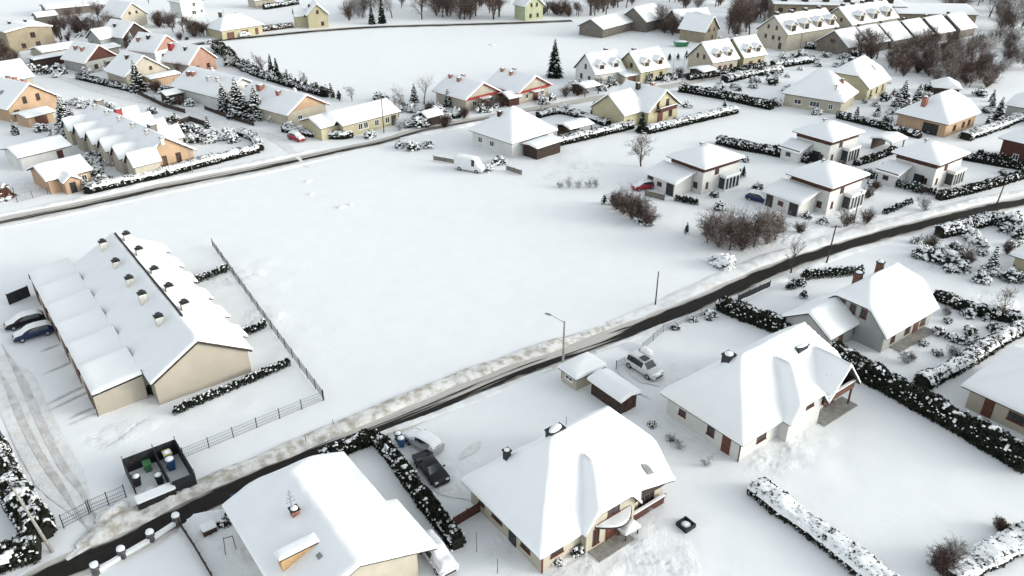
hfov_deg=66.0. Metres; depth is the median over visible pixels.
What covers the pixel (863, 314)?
window
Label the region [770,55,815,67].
garden hedge
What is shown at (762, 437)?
window
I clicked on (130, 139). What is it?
terraced row
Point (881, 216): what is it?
trodden snow
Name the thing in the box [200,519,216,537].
crate
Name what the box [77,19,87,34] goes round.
bare tree
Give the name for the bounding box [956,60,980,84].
bare tree
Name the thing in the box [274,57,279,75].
fir tree
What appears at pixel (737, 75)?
garden hedge
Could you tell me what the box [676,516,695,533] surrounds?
fire pit
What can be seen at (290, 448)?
snow bank
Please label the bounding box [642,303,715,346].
fence
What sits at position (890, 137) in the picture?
carport
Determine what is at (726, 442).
door
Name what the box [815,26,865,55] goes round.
terraced house
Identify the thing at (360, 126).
window
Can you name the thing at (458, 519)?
fence
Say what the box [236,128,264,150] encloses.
garden hedge
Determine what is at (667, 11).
bare tree
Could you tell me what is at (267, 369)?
thuja shrub
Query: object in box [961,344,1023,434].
house
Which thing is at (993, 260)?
snowy conifer
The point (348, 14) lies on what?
bare tree
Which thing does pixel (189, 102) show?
snowy bush
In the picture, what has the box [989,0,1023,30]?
bare tree
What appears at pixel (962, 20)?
terraced house
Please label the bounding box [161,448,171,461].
wheeled bin
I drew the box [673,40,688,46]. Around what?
skip
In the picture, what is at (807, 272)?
thuja shrub
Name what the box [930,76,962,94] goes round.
garden pavilion
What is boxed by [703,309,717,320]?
snowy bush
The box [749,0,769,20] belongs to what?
bare tree
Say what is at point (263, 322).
thuja shrub
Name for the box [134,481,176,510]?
bin box
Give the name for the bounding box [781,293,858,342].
garage house
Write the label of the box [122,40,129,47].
garden shrub
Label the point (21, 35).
apartment house
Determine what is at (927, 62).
bare tree
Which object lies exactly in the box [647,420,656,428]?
snowy bush
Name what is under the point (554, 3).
bare tree
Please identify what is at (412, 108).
garden shrub
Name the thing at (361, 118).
bungalow
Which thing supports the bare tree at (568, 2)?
on the ground
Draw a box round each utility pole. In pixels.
[11,487,53,552]
[184,133,192,171]
[655,271,658,304]
[826,224,840,262]
[995,184,1004,205]
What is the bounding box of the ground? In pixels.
[0,0,1023,575]
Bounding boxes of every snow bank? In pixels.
[0,148,319,214]
[0,154,343,227]
[64,320,624,560]
[74,491,178,547]
[94,500,129,523]
[175,488,189,499]
[378,367,551,433]
[400,105,575,138]
[596,237,903,351]
[607,190,1023,323]
[623,342,652,355]
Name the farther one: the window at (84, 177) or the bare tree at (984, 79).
the bare tree at (984, 79)
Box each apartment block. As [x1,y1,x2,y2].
[767,0,907,18]
[893,3,979,22]
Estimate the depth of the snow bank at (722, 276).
114.49 m
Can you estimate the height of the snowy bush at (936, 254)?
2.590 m
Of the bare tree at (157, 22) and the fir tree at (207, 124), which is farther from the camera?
the bare tree at (157, 22)
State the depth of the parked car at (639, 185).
135.43 m
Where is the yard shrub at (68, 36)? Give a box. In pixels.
[64,28,72,40]
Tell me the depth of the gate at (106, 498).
69.13 m
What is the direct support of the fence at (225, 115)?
on the ground
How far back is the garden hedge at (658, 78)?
203.91 m
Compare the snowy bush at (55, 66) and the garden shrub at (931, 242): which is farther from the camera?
the snowy bush at (55, 66)
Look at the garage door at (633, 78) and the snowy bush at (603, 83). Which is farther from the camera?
the garage door at (633, 78)
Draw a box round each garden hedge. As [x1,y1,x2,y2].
[0,435,57,541]
[0,529,41,574]
[74,73,137,92]
[80,180,87,190]
[82,143,259,193]
[210,40,236,57]
[223,54,326,96]
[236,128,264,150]
[262,0,299,9]
[262,22,293,31]
[280,124,353,139]
[316,428,466,550]
[403,111,460,127]
[535,107,611,125]
[556,119,634,145]
[644,105,738,133]
[653,71,680,80]
[678,83,774,109]
[685,61,766,80]
[715,135,811,163]
[715,296,791,332]
[720,65,783,82]
[747,477,899,575]
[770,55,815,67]
[804,42,863,56]
[829,339,1023,474]
[836,111,922,138]
[852,145,897,165]
[913,319,1023,389]
[933,210,997,238]
[933,289,1023,322]
[935,169,1023,200]
[941,520,1023,575]
[958,112,1023,141]
[962,153,1023,170]
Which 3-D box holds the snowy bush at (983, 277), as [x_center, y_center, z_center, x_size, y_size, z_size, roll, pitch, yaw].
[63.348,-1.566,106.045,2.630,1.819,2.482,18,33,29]
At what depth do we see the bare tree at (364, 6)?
280.97 m
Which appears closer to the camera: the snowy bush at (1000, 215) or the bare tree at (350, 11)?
the snowy bush at (1000, 215)
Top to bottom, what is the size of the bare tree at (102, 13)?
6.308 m
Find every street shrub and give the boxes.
[475,103,487,112]
[477,95,492,108]
[493,102,500,107]
[496,92,506,106]
[545,93,556,100]
[558,85,570,96]
[606,75,612,86]
[661,75,670,81]
[670,74,677,79]
[673,67,684,73]
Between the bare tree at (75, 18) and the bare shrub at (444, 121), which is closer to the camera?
the bare shrub at (444, 121)
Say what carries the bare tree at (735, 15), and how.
on the ground
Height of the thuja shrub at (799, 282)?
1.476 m
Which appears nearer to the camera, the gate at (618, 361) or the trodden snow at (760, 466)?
the trodden snow at (760, 466)
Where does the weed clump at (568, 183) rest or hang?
on the ground
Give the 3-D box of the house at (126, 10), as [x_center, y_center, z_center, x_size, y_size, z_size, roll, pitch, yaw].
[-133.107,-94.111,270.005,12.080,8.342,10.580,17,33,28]
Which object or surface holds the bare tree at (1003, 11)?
on the ground
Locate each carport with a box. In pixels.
[555,118,594,134]
[571,80,600,96]
[688,65,716,79]
[870,131,907,148]
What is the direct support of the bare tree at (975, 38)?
on the ground
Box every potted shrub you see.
[552,557,564,566]
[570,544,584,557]
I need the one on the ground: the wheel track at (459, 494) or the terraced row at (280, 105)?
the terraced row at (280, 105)
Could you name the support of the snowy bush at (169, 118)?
on the ground
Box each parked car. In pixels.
[3,309,45,330]
[11,320,53,342]
[238,31,250,36]
[287,130,305,141]
[404,428,444,455]
[412,449,449,487]
[419,529,458,575]
[624,350,663,380]
[631,179,653,190]
[745,189,765,203]
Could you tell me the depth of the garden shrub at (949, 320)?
96.81 m
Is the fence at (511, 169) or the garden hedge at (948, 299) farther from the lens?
the fence at (511, 169)
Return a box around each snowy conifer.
[54,96,65,125]
[62,105,73,139]
[128,32,132,43]
[216,82,229,113]
[225,77,248,119]
[246,85,263,121]
[409,83,419,103]
[889,80,912,107]
[911,83,923,103]
[979,246,1000,277]
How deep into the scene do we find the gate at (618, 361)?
87.86 m
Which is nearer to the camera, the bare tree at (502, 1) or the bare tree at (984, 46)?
the bare tree at (984, 46)
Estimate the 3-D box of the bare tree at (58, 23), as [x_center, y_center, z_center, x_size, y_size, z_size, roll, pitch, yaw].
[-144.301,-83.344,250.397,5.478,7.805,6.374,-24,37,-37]
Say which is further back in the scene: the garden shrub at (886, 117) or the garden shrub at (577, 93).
the garden shrub at (577, 93)
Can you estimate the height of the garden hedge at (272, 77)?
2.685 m
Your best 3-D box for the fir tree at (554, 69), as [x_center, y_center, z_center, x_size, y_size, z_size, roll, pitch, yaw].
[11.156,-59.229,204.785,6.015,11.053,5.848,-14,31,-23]
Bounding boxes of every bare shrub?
[393,117,406,130]
[433,114,453,127]
[458,107,469,117]
[606,189,623,208]
[607,183,639,213]
[612,183,648,218]
[626,192,654,218]
[639,201,662,225]
[665,433,676,441]
[672,438,685,449]
[696,205,741,251]
[696,207,731,237]
[697,219,715,242]
[700,454,715,466]
[719,222,744,249]
[722,200,765,241]
[723,203,789,253]
[745,214,772,244]
[749,208,775,223]
[758,203,796,245]
[773,216,791,238]
[791,220,809,232]
[834,207,859,226]
[856,204,878,223]
[911,193,936,210]
[926,536,969,575]
[938,531,970,567]
[949,237,984,264]
[992,512,1014,531]
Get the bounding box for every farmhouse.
[666,7,710,33]
[678,12,720,42]
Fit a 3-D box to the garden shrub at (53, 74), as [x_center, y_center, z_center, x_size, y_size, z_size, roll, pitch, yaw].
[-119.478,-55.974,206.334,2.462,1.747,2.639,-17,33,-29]
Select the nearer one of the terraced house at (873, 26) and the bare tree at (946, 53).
the bare tree at (946, 53)
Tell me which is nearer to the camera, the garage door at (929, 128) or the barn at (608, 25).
the garage door at (929, 128)
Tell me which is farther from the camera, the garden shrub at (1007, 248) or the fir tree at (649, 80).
the fir tree at (649, 80)
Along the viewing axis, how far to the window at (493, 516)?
66.45 m
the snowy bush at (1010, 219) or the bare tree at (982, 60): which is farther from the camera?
the bare tree at (982, 60)
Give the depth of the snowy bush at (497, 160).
146.63 m
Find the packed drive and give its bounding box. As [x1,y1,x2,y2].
[626,368,660,385]
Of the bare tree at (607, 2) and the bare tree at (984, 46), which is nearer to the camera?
the bare tree at (984, 46)
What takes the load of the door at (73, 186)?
in the house at (67, 175)
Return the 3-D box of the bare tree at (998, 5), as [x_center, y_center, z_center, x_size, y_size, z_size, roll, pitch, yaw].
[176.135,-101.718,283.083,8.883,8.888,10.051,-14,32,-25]
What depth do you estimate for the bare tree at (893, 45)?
223.35 m
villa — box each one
[643,142,744,196]
[762,158,869,216]
[778,118,864,163]
[875,138,970,188]
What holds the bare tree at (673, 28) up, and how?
on the ground
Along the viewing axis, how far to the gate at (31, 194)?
132.16 m
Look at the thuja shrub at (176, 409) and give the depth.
80.72 m
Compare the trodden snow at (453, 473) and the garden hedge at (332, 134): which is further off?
the garden hedge at (332, 134)
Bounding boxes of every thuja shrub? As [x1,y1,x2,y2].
[172,405,180,414]
[178,403,185,412]
[182,399,189,410]
[188,399,195,407]
[192,397,198,406]
[194,274,201,282]
[196,393,204,404]
[201,392,207,401]
[203,271,207,279]
[205,390,212,400]
[210,389,215,398]
[211,268,217,275]
[214,388,220,396]
[218,385,225,394]
[219,46,223,56]
[219,264,226,273]
[223,384,229,392]
[227,383,233,391]
[232,379,238,389]
[240,377,246,385]
[244,374,251,383]
[245,325,252,334]
[248,373,255,382]
[252,371,259,381]
[253,323,258,332]
[257,321,263,330]
[257,369,263,378]
[260,317,266,326]
[261,367,267,376]
[265,365,270,375]
[269,364,275,373]
[273,363,279,371]
[276,360,284,368]
[284,356,290,366]
[330,89,335,97]
[336,90,341,101]
[601,194,607,203]
[684,222,688,233]
[742,166,745,176]
[785,281,792,289]
[791,278,796,288]
[795,278,802,287]
[799,289,808,298]
[801,267,810,280]
[801,277,806,286]
[812,268,816,278]
[814,268,821,278]
[826,266,833,277]
[833,266,839,277]
[836,265,843,276]
[849,265,853,275]
[869,170,875,179]
[882,207,888,214]
[902,180,907,188]
[909,181,917,191]
[914,182,921,192]
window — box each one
[22,96,27,103]
[35,93,40,100]
[81,174,87,180]
[161,155,167,165]
[175,152,181,162]
[358,123,362,130]
[374,119,379,126]
[385,117,389,123]
[491,513,502,526]
[520,542,530,555]
[550,546,563,558]
[564,374,572,383]
[592,529,599,546]
[607,504,619,518]
[638,491,654,507]
[678,408,685,418]
[705,425,714,438]
[756,432,766,443]
[793,99,800,104]
[806,402,814,410]
[809,101,819,107]
[815,201,821,208]
[849,303,856,314]
[859,308,867,319]
[889,335,895,343]
[903,326,910,335]
[919,317,925,326]
[1005,410,1023,426]
[1012,153,1018,160]
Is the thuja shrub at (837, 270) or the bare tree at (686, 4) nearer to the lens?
the thuja shrub at (837, 270)
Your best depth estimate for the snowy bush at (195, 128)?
162.83 m
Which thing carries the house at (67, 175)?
on the ground
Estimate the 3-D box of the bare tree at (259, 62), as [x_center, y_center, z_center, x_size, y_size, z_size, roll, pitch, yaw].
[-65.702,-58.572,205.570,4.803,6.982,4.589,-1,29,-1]
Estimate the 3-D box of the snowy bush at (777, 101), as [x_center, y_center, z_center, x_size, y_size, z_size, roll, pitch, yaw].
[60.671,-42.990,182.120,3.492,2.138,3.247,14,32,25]
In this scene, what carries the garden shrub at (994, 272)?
on the ground
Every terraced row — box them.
[28,230,252,416]
[60,99,196,173]
[169,65,251,107]
[241,81,328,125]
[756,5,839,51]
[830,0,899,28]
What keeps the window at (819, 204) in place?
in the villa at (824, 186)
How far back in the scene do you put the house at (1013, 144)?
146.40 m
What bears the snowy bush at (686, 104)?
on the ground
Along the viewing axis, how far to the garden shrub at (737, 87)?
194.08 m
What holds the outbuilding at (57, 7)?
on the ground
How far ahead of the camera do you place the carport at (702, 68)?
204.33 m
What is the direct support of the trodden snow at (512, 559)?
on the ground
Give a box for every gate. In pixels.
[15,188,47,202]
[59,501,89,527]
[86,484,126,512]
[616,349,639,368]
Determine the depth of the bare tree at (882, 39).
222.76 m
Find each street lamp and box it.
[373,93,383,132]
[545,313,564,377]
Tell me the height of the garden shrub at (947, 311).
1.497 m
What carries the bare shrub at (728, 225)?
on the ground
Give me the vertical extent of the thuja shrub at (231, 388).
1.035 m
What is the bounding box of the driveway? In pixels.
[0,353,95,527]
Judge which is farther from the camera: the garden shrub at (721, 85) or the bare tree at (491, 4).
the bare tree at (491, 4)
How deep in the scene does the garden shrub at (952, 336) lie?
92.93 m
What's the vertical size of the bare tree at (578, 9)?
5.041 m
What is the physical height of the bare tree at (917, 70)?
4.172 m
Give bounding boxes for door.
[35,115,48,123]
[56,150,63,158]
[69,182,77,192]
[227,32,234,38]
[391,115,395,124]
[509,530,515,547]
[533,92,537,100]
[605,529,617,540]
[625,396,632,411]
[628,76,635,81]
[657,112,662,121]
[720,435,730,455]
[811,150,820,161]
[911,321,919,333]
[912,173,924,183]
[922,122,938,135]
[980,398,995,418]
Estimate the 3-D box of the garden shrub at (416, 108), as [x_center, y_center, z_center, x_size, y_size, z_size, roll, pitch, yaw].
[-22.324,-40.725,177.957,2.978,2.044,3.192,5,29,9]
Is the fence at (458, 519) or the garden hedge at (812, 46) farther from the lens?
the garden hedge at (812, 46)
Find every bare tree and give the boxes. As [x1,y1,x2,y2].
[0,44,12,53]
[2,49,20,58]
[3,50,17,59]
[47,17,61,37]
[51,16,65,34]
[55,10,75,29]
[61,8,73,24]
[65,11,84,25]
[67,21,79,33]
[73,5,83,15]
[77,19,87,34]
[80,13,96,26]
[88,4,99,19]
[96,15,111,25]
[99,8,111,19]
[148,11,161,24]
[151,16,161,25]
[158,16,168,27]
[159,8,174,25]
[166,17,175,30]
[167,13,179,27]
[171,63,181,75]
[178,11,184,32]
[182,15,192,25]
[187,21,199,36]
[193,21,201,36]
[200,21,210,35]
[249,53,266,68]
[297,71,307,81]
[338,0,358,19]
[341,5,352,20]
[342,86,355,98]
[345,0,368,17]
[359,0,373,17]
[368,0,383,18]
[377,0,394,17]
[390,83,403,106]
[410,0,430,19]
[413,71,436,103]
[420,0,442,15]
[436,0,453,17]
[439,0,460,15]
[444,0,474,18]
[457,0,474,19]
[462,0,477,19]
[464,0,481,18]
[487,0,500,18]
[487,1,498,10]
[497,0,508,16]
[544,0,553,14]
[550,0,565,14]
[559,0,572,13]
[563,6,574,16]
[573,3,583,15]
[585,0,598,15]
[586,0,600,14]
[593,0,603,11]
[600,0,612,14]
[609,0,625,7]
[624,130,656,166]
[653,6,669,30]
[657,3,670,18]
[657,17,669,32]
[663,10,680,34]
[678,0,691,7]
[692,0,713,7]
[724,6,736,26]
[725,13,739,33]
[726,0,744,25]
[726,16,751,34]
[730,0,755,25]
[731,3,744,26]
[733,0,765,27]
[733,2,755,34]
[735,7,755,31]
[748,0,763,7]
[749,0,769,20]
[755,0,768,17]
[759,5,772,21]
[785,237,804,272]
[852,27,870,50]
[854,32,863,51]
[859,33,880,58]
[862,30,881,58]
[862,32,878,55]
[865,26,878,36]
[871,27,893,58]
[883,46,908,68]
[884,50,896,67]
[886,41,902,53]
[893,51,917,75]
[893,59,900,70]
[895,42,914,58]
[898,44,919,68]
[905,33,926,47]
[906,45,920,59]
[911,38,922,46]
[912,57,924,72]
[917,27,932,43]
[918,33,932,51]
[918,52,940,73]
[919,47,940,63]
[921,49,931,59]
[922,63,936,75]
[923,37,943,56]
[925,25,939,38]
[925,63,945,79]
[932,0,970,4]
[933,42,964,63]
[934,32,943,40]
[934,50,941,64]
[939,39,951,52]
[939,50,970,69]
[940,43,961,63]
[940,56,953,76]
[940,63,964,79]
[942,51,970,73]
[945,40,963,49]
[946,27,968,43]
[951,36,969,52]
[955,0,973,3]
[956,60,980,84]
[956,61,981,82]
[959,61,982,72]
[961,39,980,55]
[965,30,987,47]
[965,71,978,86]
[966,51,977,61]
[973,51,995,68]
[975,48,996,60]
[976,56,991,78]
[977,32,1008,53]
[977,39,992,54]
[977,66,998,86]
[981,51,999,66]
[982,69,1000,86]
[983,60,1010,81]
[986,0,1001,16]
[989,0,1009,16]
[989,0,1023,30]
[989,31,1000,42]
[990,0,1022,25]
[992,20,1010,42]
[992,284,1018,314]
[993,24,1022,40]
[994,57,1013,71]
[997,39,1021,63]
[1000,0,1023,28]
[1001,29,1021,48]
[1002,0,1023,28]
[1005,6,1017,22]
[1005,42,1021,56]
[1007,37,1023,49]
[1010,21,1023,41]
[1013,44,1023,63]
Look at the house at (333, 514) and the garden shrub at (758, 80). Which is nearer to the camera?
the house at (333, 514)
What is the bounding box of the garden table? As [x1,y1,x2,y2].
[617,518,640,540]
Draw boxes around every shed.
[27,41,72,67]
[31,10,58,23]
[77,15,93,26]
[157,88,184,102]
[415,107,443,125]
[557,352,606,390]
[587,368,641,413]
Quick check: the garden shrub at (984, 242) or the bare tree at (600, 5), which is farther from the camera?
the bare tree at (600, 5)
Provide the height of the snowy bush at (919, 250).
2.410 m
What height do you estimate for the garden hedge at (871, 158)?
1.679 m
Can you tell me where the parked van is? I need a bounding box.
[454,154,485,173]
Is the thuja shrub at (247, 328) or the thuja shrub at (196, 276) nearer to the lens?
the thuja shrub at (247, 328)
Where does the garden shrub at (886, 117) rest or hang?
on the ground
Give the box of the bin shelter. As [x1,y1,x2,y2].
[121,436,196,493]
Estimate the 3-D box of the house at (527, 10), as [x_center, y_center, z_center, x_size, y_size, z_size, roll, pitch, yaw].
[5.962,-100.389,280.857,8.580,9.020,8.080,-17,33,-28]
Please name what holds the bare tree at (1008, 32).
on the ground
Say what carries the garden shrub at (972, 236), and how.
on the ground
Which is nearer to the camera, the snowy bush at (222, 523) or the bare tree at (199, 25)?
the snowy bush at (222, 523)
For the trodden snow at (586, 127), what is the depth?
166.67 m
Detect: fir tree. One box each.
[9,120,21,135]
[128,60,146,93]
[204,115,211,128]
[268,54,273,71]
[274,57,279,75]
[368,3,375,24]
[378,0,386,23]
[443,89,451,107]
[544,38,563,78]
[635,113,646,133]
[645,72,651,83]
[991,97,1004,120]
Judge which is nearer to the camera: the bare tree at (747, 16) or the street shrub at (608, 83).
the street shrub at (608, 83)
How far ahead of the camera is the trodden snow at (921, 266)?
110.13 m
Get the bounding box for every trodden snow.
[4,176,46,199]
[83,415,164,450]
[91,166,115,177]
[173,509,235,553]
[204,137,267,150]
[211,265,266,288]
[221,532,262,575]
[240,305,286,327]
[419,458,470,501]
[450,152,508,167]
[456,457,484,496]
[482,529,536,575]
[539,547,628,575]
[542,162,609,181]
[562,124,600,135]
[621,530,702,575]
[624,513,672,563]
[654,409,720,456]
[657,360,701,387]
[670,216,732,240]
[735,196,772,209]
[738,441,791,478]
[766,219,834,246]
[769,429,839,469]
[842,209,894,228]
[871,336,937,360]
[902,257,954,275]
[967,289,1022,317]
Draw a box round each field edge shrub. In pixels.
[223,59,231,66]
[226,53,233,65]
[327,83,332,97]
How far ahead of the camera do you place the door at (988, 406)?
80.08 m
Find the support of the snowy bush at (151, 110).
on the ground
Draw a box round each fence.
[0,431,12,452]
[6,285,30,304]
[89,512,180,575]
[136,89,185,112]
[170,116,208,125]
[178,518,211,575]
[181,390,323,456]
[204,106,253,125]
[211,238,323,398]
[433,155,453,162]
[449,502,480,524]
[506,165,521,174]
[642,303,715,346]
[645,189,664,199]
[678,71,700,77]
[738,280,770,299]
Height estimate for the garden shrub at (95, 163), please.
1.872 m
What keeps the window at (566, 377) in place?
in the garden shed at (578, 370)
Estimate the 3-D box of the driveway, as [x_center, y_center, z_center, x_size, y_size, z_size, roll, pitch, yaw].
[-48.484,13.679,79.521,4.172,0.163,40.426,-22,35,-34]
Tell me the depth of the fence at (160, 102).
181.78 m
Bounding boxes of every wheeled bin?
[130,473,140,486]
[142,458,151,472]
[154,471,163,484]
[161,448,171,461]
[164,455,175,471]
[394,430,401,441]
[397,435,404,447]
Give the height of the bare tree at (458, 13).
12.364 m
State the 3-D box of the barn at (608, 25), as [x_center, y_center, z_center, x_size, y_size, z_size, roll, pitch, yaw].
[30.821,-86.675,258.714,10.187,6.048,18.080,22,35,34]
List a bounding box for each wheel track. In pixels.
[0,372,88,528]
[1,344,95,517]
[41,362,69,374]
[44,386,83,405]
[50,392,86,409]
[68,413,95,425]
[69,407,93,419]
[411,447,470,499]
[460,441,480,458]
[616,369,650,398]
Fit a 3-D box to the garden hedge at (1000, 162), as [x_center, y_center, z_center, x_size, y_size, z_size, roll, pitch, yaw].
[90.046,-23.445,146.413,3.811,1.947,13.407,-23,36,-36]
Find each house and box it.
[0,19,54,51]
[0,58,34,83]
[0,75,60,121]
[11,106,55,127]
[26,154,92,193]
[60,40,116,73]
[85,19,150,47]
[99,0,147,25]
[100,42,120,54]
[103,49,180,85]
[126,32,176,61]
[161,42,217,73]
[167,0,204,17]
[203,12,263,39]
[222,451,437,575]
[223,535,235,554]
[248,0,274,8]
[292,0,328,28]
[431,73,501,110]
[460,406,674,572]
[468,105,563,159]
[486,67,552,103]
[497,89,521,106]
[513,0,544,20]
[573,48,625,82]
[590,79,681,124]
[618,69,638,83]
[621,46,670,83]
[660,322,860,461]
[686,36,739,68]
[730,34,767,65]
[781,69,858,114]
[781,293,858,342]
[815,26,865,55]
[822,260,939,352]
[833,55,890,99]
[856,23,890,50]
[878,20,911,48]
[894,89,980,137]
[900,17,933,42]
[922,14,955,41]
[943,11,976,37]
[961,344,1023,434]
[998,127,1023,161]
[1004,92,1023,116]
[1009,244,1023,272]
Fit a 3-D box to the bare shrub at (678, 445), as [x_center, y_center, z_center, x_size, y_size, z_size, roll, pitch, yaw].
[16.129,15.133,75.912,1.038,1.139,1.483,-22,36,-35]
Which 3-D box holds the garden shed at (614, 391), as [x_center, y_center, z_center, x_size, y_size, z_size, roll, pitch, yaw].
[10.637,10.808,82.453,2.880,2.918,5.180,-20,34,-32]
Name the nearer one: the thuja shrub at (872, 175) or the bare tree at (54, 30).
the thuja shrub at (872, 175)
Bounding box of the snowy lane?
[49,71,308,167]
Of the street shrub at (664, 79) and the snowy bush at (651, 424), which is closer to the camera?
the snowy bush at (651, 424)
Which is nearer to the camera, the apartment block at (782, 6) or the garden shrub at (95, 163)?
the garden shrub at (95, 163)
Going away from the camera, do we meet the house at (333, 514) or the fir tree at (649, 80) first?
the house at (333, 514)
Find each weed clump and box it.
[565,176,572,187]
[574,180,581,187]
[584,175,597,186]
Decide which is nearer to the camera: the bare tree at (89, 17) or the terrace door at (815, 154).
the terrace door at (815, 154)
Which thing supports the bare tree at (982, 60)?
on the ground
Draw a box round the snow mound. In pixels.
[144,485,156,491]
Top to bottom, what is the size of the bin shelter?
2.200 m
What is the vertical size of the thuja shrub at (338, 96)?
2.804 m
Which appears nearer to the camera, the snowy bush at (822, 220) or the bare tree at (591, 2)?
the snowy bush at (822, 220)
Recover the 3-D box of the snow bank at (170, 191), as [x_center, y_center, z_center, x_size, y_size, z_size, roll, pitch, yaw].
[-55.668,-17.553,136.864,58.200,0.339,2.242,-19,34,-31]
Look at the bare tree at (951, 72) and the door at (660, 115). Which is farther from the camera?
the bare tree at (951, 72)
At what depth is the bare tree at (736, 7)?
268.69 m
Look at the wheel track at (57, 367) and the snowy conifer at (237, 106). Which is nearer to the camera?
the wheel track at (57, 367)
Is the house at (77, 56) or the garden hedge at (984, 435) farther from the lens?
the house at (77, 56)
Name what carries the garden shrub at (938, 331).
on the ground
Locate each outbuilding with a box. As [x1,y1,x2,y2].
[0,135,71,170]
[39,0,104,15]
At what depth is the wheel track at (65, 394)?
83.83 m
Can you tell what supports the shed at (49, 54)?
on the ground
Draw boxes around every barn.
[577,11,632,37]
[624,3,662,32]
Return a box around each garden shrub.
[33,123,47,132]
[47,129,63,136]
[51,71,60,77]
[56,67,67,73]
[60,98,69,105]
[69,97,76,104]
[76,99,87,108]
[82,152,97,158]
[87,158,101,163]
[89,161,102,167]
[89,165,104,175]
[93,173,108,180]
[104,101,115,108]
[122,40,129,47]
[144,76,160,92]
[172,94,186,104]
[174,31,182,40]
[183,134,195,143]
[192,133,202,142]
[200,130,207,136]
[204,133,217,143]
[210,131,220,135]
[218,132,228,140]
[221,127,234,132]
[223,129,232,134]
[227,133,240,143]
[392,99,403,105]
[393,100,400,116]
[407,103,418,112]
[408,104,418,112]
[422,100,440,109]
[572,84,583,95]
[713,81,725,89]
[713,200,726,210]
[732,84,741,90]
[739,155,748,162]
[748,75,761,82]
[751,83,758,88]
[751,182,762,190]
[771,211,782,220]
[778,51,788,57]
[780,84,790,90]
[801,211,811,218]
[812,61,821,66]
[820,51,829,57]
[832,62,840,66]
[836,54,844,59]
[863,185,876,197]
[866,179,875,186]
[870,101,878,106]
[872,111,881,116]
[873,181,882,188]
[882,114,893,121]
[885,107,894,113]
[892,89,900,95]
[894,96,902,108]
[897,349,918,363]
[909,235,921,243]
[918,338,929,346]
[920,186,927,193]
[920,232,940,246]
[930,349,943,356]
[931,326,946,336]
[941,304,952,315]
[942,263,956,273]
[942,317,952,323]
[944,241,964,251]
[944,331,958,343]
[946,342,961,357]
[948,261,971,272]
[958,335,973,345]
[959,224,974,235]
[963,230,982,242]
[963,325,978,335]
[973,238,989,249]
[973,335,982,342]
[976,248,988,256]
[977,264,1002,277]
[980,105,992,113]
[982,315,990,321]
[985,115,990,123]
[985,321,1002,332]
[988,89,995,101]
[988,95,996,107]
[997,225,1010,233]
[998,169,1006,174]
[1001,240,1017,254]
[1004,239,1018,246]
[1013,239,1023,246]
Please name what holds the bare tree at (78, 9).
on the ground
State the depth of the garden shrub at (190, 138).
157.63 m
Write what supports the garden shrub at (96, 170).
on the ground
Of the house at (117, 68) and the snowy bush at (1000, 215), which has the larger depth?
the house at (117, 68)
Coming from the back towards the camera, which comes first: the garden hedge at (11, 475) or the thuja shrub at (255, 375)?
the thuja shrub at (255, 375)
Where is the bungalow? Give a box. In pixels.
[298,98,400,140]
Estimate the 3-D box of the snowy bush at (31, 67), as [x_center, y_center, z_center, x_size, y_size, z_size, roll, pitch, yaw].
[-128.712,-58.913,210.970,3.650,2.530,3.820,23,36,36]
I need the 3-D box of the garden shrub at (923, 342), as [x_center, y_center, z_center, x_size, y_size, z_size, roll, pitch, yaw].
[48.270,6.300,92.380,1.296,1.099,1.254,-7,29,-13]
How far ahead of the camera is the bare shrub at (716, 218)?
117.53 m
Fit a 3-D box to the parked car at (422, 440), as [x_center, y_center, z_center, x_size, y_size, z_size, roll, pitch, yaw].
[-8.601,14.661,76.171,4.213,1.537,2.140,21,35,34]
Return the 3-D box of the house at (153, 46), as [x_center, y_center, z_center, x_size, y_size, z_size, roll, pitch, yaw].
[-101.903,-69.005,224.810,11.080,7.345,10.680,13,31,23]
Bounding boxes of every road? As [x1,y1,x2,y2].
[0,64,811,225]
[17,195,1023,575]
[190,19,572,45]
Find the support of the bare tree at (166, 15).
on the ground
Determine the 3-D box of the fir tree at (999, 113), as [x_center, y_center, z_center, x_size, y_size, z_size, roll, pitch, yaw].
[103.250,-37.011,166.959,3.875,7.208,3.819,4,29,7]
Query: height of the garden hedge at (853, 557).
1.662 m
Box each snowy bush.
[0,183,16,201]
[26,63,36,71]
[34,64,53,74]
[52,63,62,70]
[80,66,92,73]
[90,149,101,160]
[145,106,157,113]
[146,384,153,394]
[157,84,168,93]
[164,96,176,104]
[165,112,178,122]
[175,121,189,132]
[183,98,195,106]
[188,126,203,132]
[216,516,231,527]
[283,121,294,125]
[363,129,375,138]
[372,92,388,100]
[394,140,405,148]
[405,140,420,150]
[411,116,430,127]
[420,139,433,148]
[430,104,444,110]
[483,163,493,172]
[491,155,506,165]
[538,96,549,104]
[558,102,569,107]
[566,80,575,90]
[595,81,608,90]
[611,78,618,85]
[635,216,653,226]
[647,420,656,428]
[670,322,680,330]
[680,100,692,108]
[688,315,698,321]
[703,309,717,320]
[705,253,736,270]
[709,190,719,197]
[764,74,779,85]
[770,97,782,106]
[794,49,807,57]
[811,107,822,115]
[816,216,828,224]
[877,92,892,101]
[910,243,929,260]
[919,245,945,265]
[922,82,931,91]
[938,249,964,264]
[947,257,969,273]
[959,307,977,318]
[970,270,992,285]
[971,87,988,97]
[993,210,1008,226]
[998,210,1023,227]
[999,265,1023,283]
[1010,222,1023,239]
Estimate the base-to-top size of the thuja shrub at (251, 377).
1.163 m
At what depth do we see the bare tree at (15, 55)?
218.52 m
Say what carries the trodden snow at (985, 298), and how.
on the ground
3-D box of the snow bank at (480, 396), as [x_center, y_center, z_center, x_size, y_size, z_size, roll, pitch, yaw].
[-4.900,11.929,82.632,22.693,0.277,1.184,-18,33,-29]

